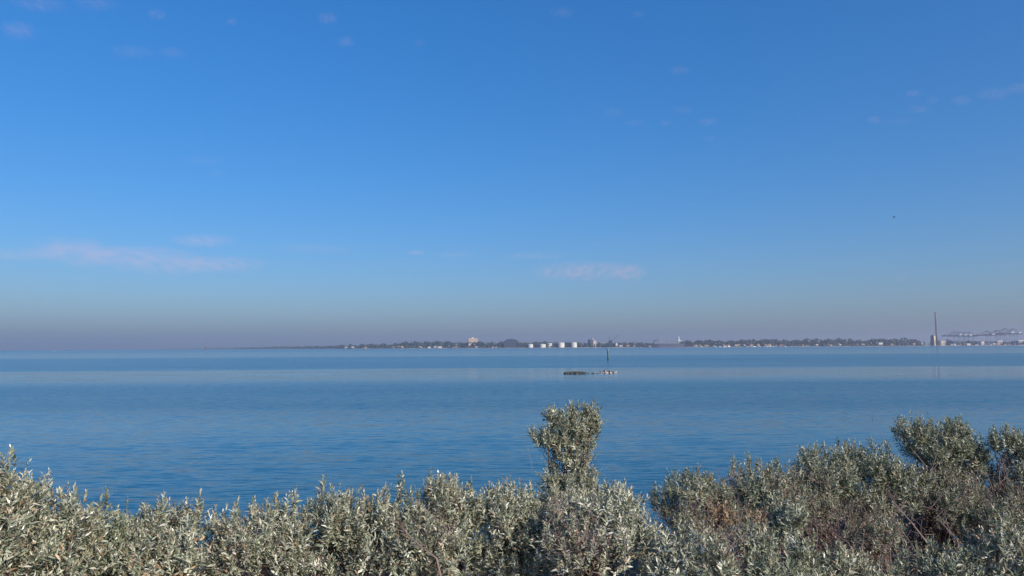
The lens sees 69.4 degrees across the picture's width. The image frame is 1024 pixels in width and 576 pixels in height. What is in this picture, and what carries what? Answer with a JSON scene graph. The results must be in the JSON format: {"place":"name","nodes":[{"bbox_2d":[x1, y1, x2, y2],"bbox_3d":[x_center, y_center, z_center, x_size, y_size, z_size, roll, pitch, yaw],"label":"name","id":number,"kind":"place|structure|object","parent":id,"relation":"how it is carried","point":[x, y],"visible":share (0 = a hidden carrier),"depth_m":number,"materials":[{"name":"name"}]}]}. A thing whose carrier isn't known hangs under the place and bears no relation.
{"place":"outdoors","nodes":[
{"label":"outdoors","id":0,"kind":"place"},
{"bbox_2d":[0,346,1023,548],"bbox_3d":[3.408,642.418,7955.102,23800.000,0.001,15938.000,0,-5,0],"label":"sea","id":1,"kind":"structure","parent":0,"point":[220,427],"depth_m":69.65,"materials":[{"name":"blue liquid"}]},
{"bbox_2d":[563,371,586,373],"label":"rock ledge","id":2,"kind":"object","parent":1,"relation":"in","point":[575,372],"visible":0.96,"depth_m":164.84,"materials":[{"name":"grey stone"}]},
{"bbox_2d":[598,370,617,372],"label":"rock ledge","id":3,"kind":"object","parent":1,"relation":"in","point":[607,371],"visible":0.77,"depth_m":169.86,"materials":[{"name":"grey stone"}]},
{"bbox_2d":[650,336,684,346],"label":"ship","id":4,"kind":"object","parent":1,"relation":"on","point":[657,343],"visible":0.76,"depth_m":4232.34,"materials":[{"name":"metal"}]},
{"bbox_2d":[0,0,1023,349],"label":"sky","id":5,"kind":"structure","parent":0,"point":[175,174],"materials":[{"name":"blue"}]},
{"bbox_2d":[22,486,1023,575],"bbox_3d":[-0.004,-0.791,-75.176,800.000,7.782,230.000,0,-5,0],"label":"ground","id":6,"kind":"structure","parent":0,"point":[843,525],"depth_m":8.18,"materials":[{"name":"soil"}]},
{"bbox_2d":[0,444,64,575],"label":"saltbush","id":7,"kind":"object","parent":6,"relation":"on","point":[17,501],"visible":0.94,"depth_m":4.05,"materials":[{"name":"green plant"}]},
{"bbox_2d":[0,467,124,575],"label":"saltbush","id":8,"kind":"object","parent":6,"relation":"on","point":[69,521],"visible":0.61,"depth_m":4.37,"materials":[{"name":"green plant"}]},
{"bbox_2d":[39,486,152,575],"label":"saltbush","id":9,"kind":"object","parent":6,"relation":"on","point":[113,515],"visible":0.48,"depth_m":4.77,"materials":[{"name":"green plant"}]},
{"bbox_2d":[91,488,285,575],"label":"saltbush","id":10,"kind":"object","parent":6,"relation":"on","point":[164,541],"visible":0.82,"depth_m":4.89,"materials":[{"name":"green plant"}]},
{"bbox_2d":[200,484,321,575],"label":"saltbush","id":11,"kind":"object","parent":6,"relation":"on","point":[227,529],"visible":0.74,"depth_m":5.04,"materials":[{"name":"green plant"}]},
{"bbox_2d":[264,475,375,575],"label":"saltbush","id":12,"kind":"object","parent":6,"relation":"on","point":[321,518],"visible":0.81,"depth_m":5.18,"materials":[{"name":"green plant"}]},
{"bbox_2d":[330,470,451,575],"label":"saltbush","id":13,"kind":"object","parent":6,"relation":"on","point":[387,550],"visible":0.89,"depth_m":5.17,"materials":[{"name":"green plant"}]},
{"bbox_2d":[386,508,441,575],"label":"dead branch","id":14,"kind":"object","parent":13,"relation":"attached to","point":[437,562],"visible":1,"depth_m":4.82,"materials":[{"name":"grey wood"}]},
{"bbox_2d":[394,467,499,575],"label":"saltbush","id":15,"kind":"object","parent":6,"relation":"on","point":[452,509],"visible":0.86,"depth_m":5.38,"materials":[{"name":"green plant"}]},
{"bbox_2d":[52,466,908,575],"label":"undergrowth","id":16,"kind":"object","parent":6,"relation":"on","point":[488,562],"visible":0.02,"depth_m":7.62,"materials":[{"name":"green plant"}]},
{"bbox_2d":[462,447,572,575],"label":"saltbush","id":17,"kind":"object","parent":6,"relation":"on","point":[513,523],"visible":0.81,"depth_m":5.43,"materials":[{"name":"green plant"}]},
{"bbox_2d":[526,397,620,575],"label":"saltbush","id":18,"kind":"object","parent":6,"relation":"on","point":[588,420],"visible":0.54,"depth_m":7.40,"materials":[{"name":"green plant"}]},
{"bbox_2d":[526,475,665,575],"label":"saltbush","id":19,"kind":"object","parent":6,"relation":"on","point":[615,520],"visible":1,"depth_m":4.99,"materials":[{"name":"green plant"}]},
{"bbox_2d":[633,501,761,575],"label":"saltbush","id":20,"kind":"object","parent":6,"relation":"on","point":[707,553],"visible":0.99,"depth_m":4.65,"materials":[{"name":"green plant"}]},
{"bbox_2d":[644,462,764,547],"bbox_3d":[1.867,2.311,7.093,1.285,1.285,1.081,0,-5,0],"label":"saltbush","id":21,"kind":"object","parent":6,"relation":"on","point":[707,488],"visible":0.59,"depth_m":7.12,"materials":[{"name":"green plant"}]},
{"bbox_2d":[690,492,781,575],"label":"saltbush","id":22,"kind":"object","parent":6,"relation":"on","point":[725,512],"visible":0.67,"depth_m":6.45,"materials":[{"name":"green plant"}]},
{"bbox_2d":[723,451,822,564],"bbox_3d":[2.515,2.313,7.237,1.093,1.379,1.299,0,-5,0],"label":"saltbush","id":23,"kind":"object","parent":6,"relation":"on","point":[757,488],"visible":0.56,"depth_m":7.28,"materials":[{"name":"green plant"}]},
{"bbox_2d":[727,492,837,575],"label":"saltbush","id":24,"kind":"object","parent":6,"relation":"on","point":[762,550],"visible":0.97,"depth_m":5.02,"materials":[{"name":"green plant"}]},
{"bbox_2d":[760,437,877,575],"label":"saltbush","id":25,"kind":"object","parent":6,"relation":"on","point":[822,475],"visible":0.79,"depth_m":7.36,"materials":[{"name":"green plant"}]},
{"bbox_2d":[803,435,915,574],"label":"saltbush","id":26,"kind":"object","parent":6,"relation":"on","point":[866,465],"visible":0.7,"depth_m":7.32,"materials":[{"name":"green plant"}]},
{"bbox_2d":[799,493,944,575],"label":"saltbush","id":27,"kind":"object","parent":6,"relation":"on","point":[844,562],"visible":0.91,"depth_m":5.31,"materials":[{"name":"green plant"}]},
{"bbox_2d":[887,488,933,573],"bbox_3d":[3.605,2.558,6.484,0.491,1.560,0.304,-2,-5,25],"label":"dead branch","id":28,"kind":"object","parent":6,"relation":"on","point":[913,525],"visible":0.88,"depth_m":6.55,"materials":[{"name":"grey wood"}]},
{"bbox_2d":[854,487,998,575],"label":"saltbush","id":29,"kind":"object","parent":6,"relation":"on","point":[927,565],"visible":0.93,"depth_m":5.41,"materials":[{"name":"green plant"}]},
{"bbox_2d":[864,409,997,559],"bbox_3d":[4.346,2.048,7.592,1.191,1.516,2.242,-4,-6,37],"label":"saltbush","id":30,"kind":"object","parent":6,"relation":"on","point":[939,497],"visible":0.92,"depth_m":7.69,"materials":[{"name":"green plant"}]},
{"bbox_2d":[934,504,959,551],"bbox_3d":[3.944,2.607,6.494,0.389,1.375,0.238,0,-5,0],"label":"dead branch","id":31,"kind":"object","parent":6,"relation":"on","point":[947,524],"visible":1,"depth_m":6.53,"materials":[{"name":"wood"}]},
{"bbox_2d":[943,513,1023,575],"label":"saltbush","id":32,"kind":"object","parent":6,"relation":"on","point":[1008,546],"visible":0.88,"depth_m":5.32,"materials":[{"name":"green plant"}]},
{"bbox_2d":[950,423,1023,562],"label":"saltbush","id":33,"kind":"object","parent":6,"relation":"on","point":[1011,505],"visible":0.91,"depth_m":7.57,"materials":[{"name":"green plant"}]},
{"bbox_2d":[308,345,943,348],"bbox_3d":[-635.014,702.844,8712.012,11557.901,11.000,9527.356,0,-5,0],"label":"shore","id":34,"kind":"structure","parent":0,"point":[555,347],"depth_m":4425.44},
{"bbox_2d":[468,337,477,346],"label":"apartment block","id":35,"kind":"structure","parent":34,"relation":"on","point":[472,339],"depth_m":4706.11,"materials":[{"name":"beige concrete"}]},
{"bbox_2d":[503,339,518,347],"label":"barrel roof hall","id":36,"kind":"structure","parent":34,"relation":"on","point":[509,343],"depth_m":4516.71,"materials":[{"name":"grey metal"}]},
{"bbox_2d":[588,338,595,346],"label":"silo tower","id":37,"kind":"structure","parent":34,"relation":"on","point":[591,341],"depth_m":4447.92,"materials":[{"name":"white concrete"}]},
{"bbox_2d":[178,337,1023,348],"bbox_3d":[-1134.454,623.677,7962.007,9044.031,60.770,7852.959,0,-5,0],"label":"trees","id":38,"kind":"object","parent":34,"relation":"on","point":[688,343],"visible":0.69,"depth_m":4435.02,"materials":[{"name":"green plant"}]},
{"bbox_2d":[922,342,931,345],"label":"waterfront shed","id":39,"kind":"structure","parent":34,"relation":"on","point":[927,343],"depth_m":4155.27,"materials":[{"name":"grey metal"}]},
{"bbox_2d":[930,335,935,344],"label":"power station","id":40,"kind":"object","parent":34,"relation":"on","point":[933,339],"visible":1,"depth_m":4148.14,"materials":[{"name":"white concrete"}]},
{"bbox_2d":[934,312,937,344],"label":"chimney","id":41,"kind":"object","parent":34,"relation":"on","point":[936,329],"visible":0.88,"depth_m":4187.01,"materials":[{"name":"grey concrete"}]},
{"bbox_2d":[937,340,944,344],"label":"waterfront shed","id":42,"kind":"structure","parent":34,"relation":"on","point":[940,342],"depth_m":4144.00,"materials":[{"name":"white metal"}]},
{"bbox_2d":[941,331,962,343],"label":"container crane","id":43,"kind":"object","parent":34,"relation":"on","point":[958,335],"visible":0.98,"depth_m":4168.02,"materials":[{"name":"paint"}]},
{"bbox_2d":[947,331,967,342],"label":"container crane","id":44,"kind":"object","parent":34,"relation":"on","point":[963,338],"visible":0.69,"depth_m":4242.96,"materials":[{"name":"paint"}]},
{"bbox_2d":[956,331,972,342],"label":"container crane","id":45,"kind":"object","parent":34,"relation":"on","point":[969,336],"visible":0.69,"depth_m":4294.45,"materials":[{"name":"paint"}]},
{"bbox_2d":[973,330,995,343],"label":"container crane","id":46,"kind":"object","parent":34,"relation":"on","point":[992,334],"visible":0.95,"depth_m":4166.78,"materials":[{"name":"paint"}]},
{"bbox_2d":[983,330,1002,340],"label":"container crane","id":47,"kind":"object","parent":34,"relation":"on","point":[996,334],"visible":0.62,"depth_m":4246.77,"materials":[{"name":"paint"}]},
{"bbox_2d":[989,328,1014,343],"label":"container crane","id":48,"kind":"object","parent":34,"relation":"on","point":[1009,333],"visible":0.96,"depth_m":4182.04,"materials":[{"name":"paint"}]},
{"bbox_2d":[1002,328,1022,340],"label":"container crane","id":49,"kind":"object","parent":34,"relation":"on","point":[1019,333],"visible":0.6,"depth_m":4270.74,"materials":[{"name":"paint"}]},
{"bbox_2d":[1014,340,1023,344],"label":"waterfront shed","id":50,"kind":"structure","parent":34,"relation":"on","point":[1018,342],"depth_m":4126.11,"materials":[{"name":"white metal"}]},
{"bbox_2d":[339,345,1023,348],"bbox_3d":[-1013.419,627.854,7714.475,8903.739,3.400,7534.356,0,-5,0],"label":"shore revetment","id":51,"kind":"object","parent":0,"point":[637,347],"visible":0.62,"depth_m":4309.01,"materials":[{"name":"stone"}]}
]}

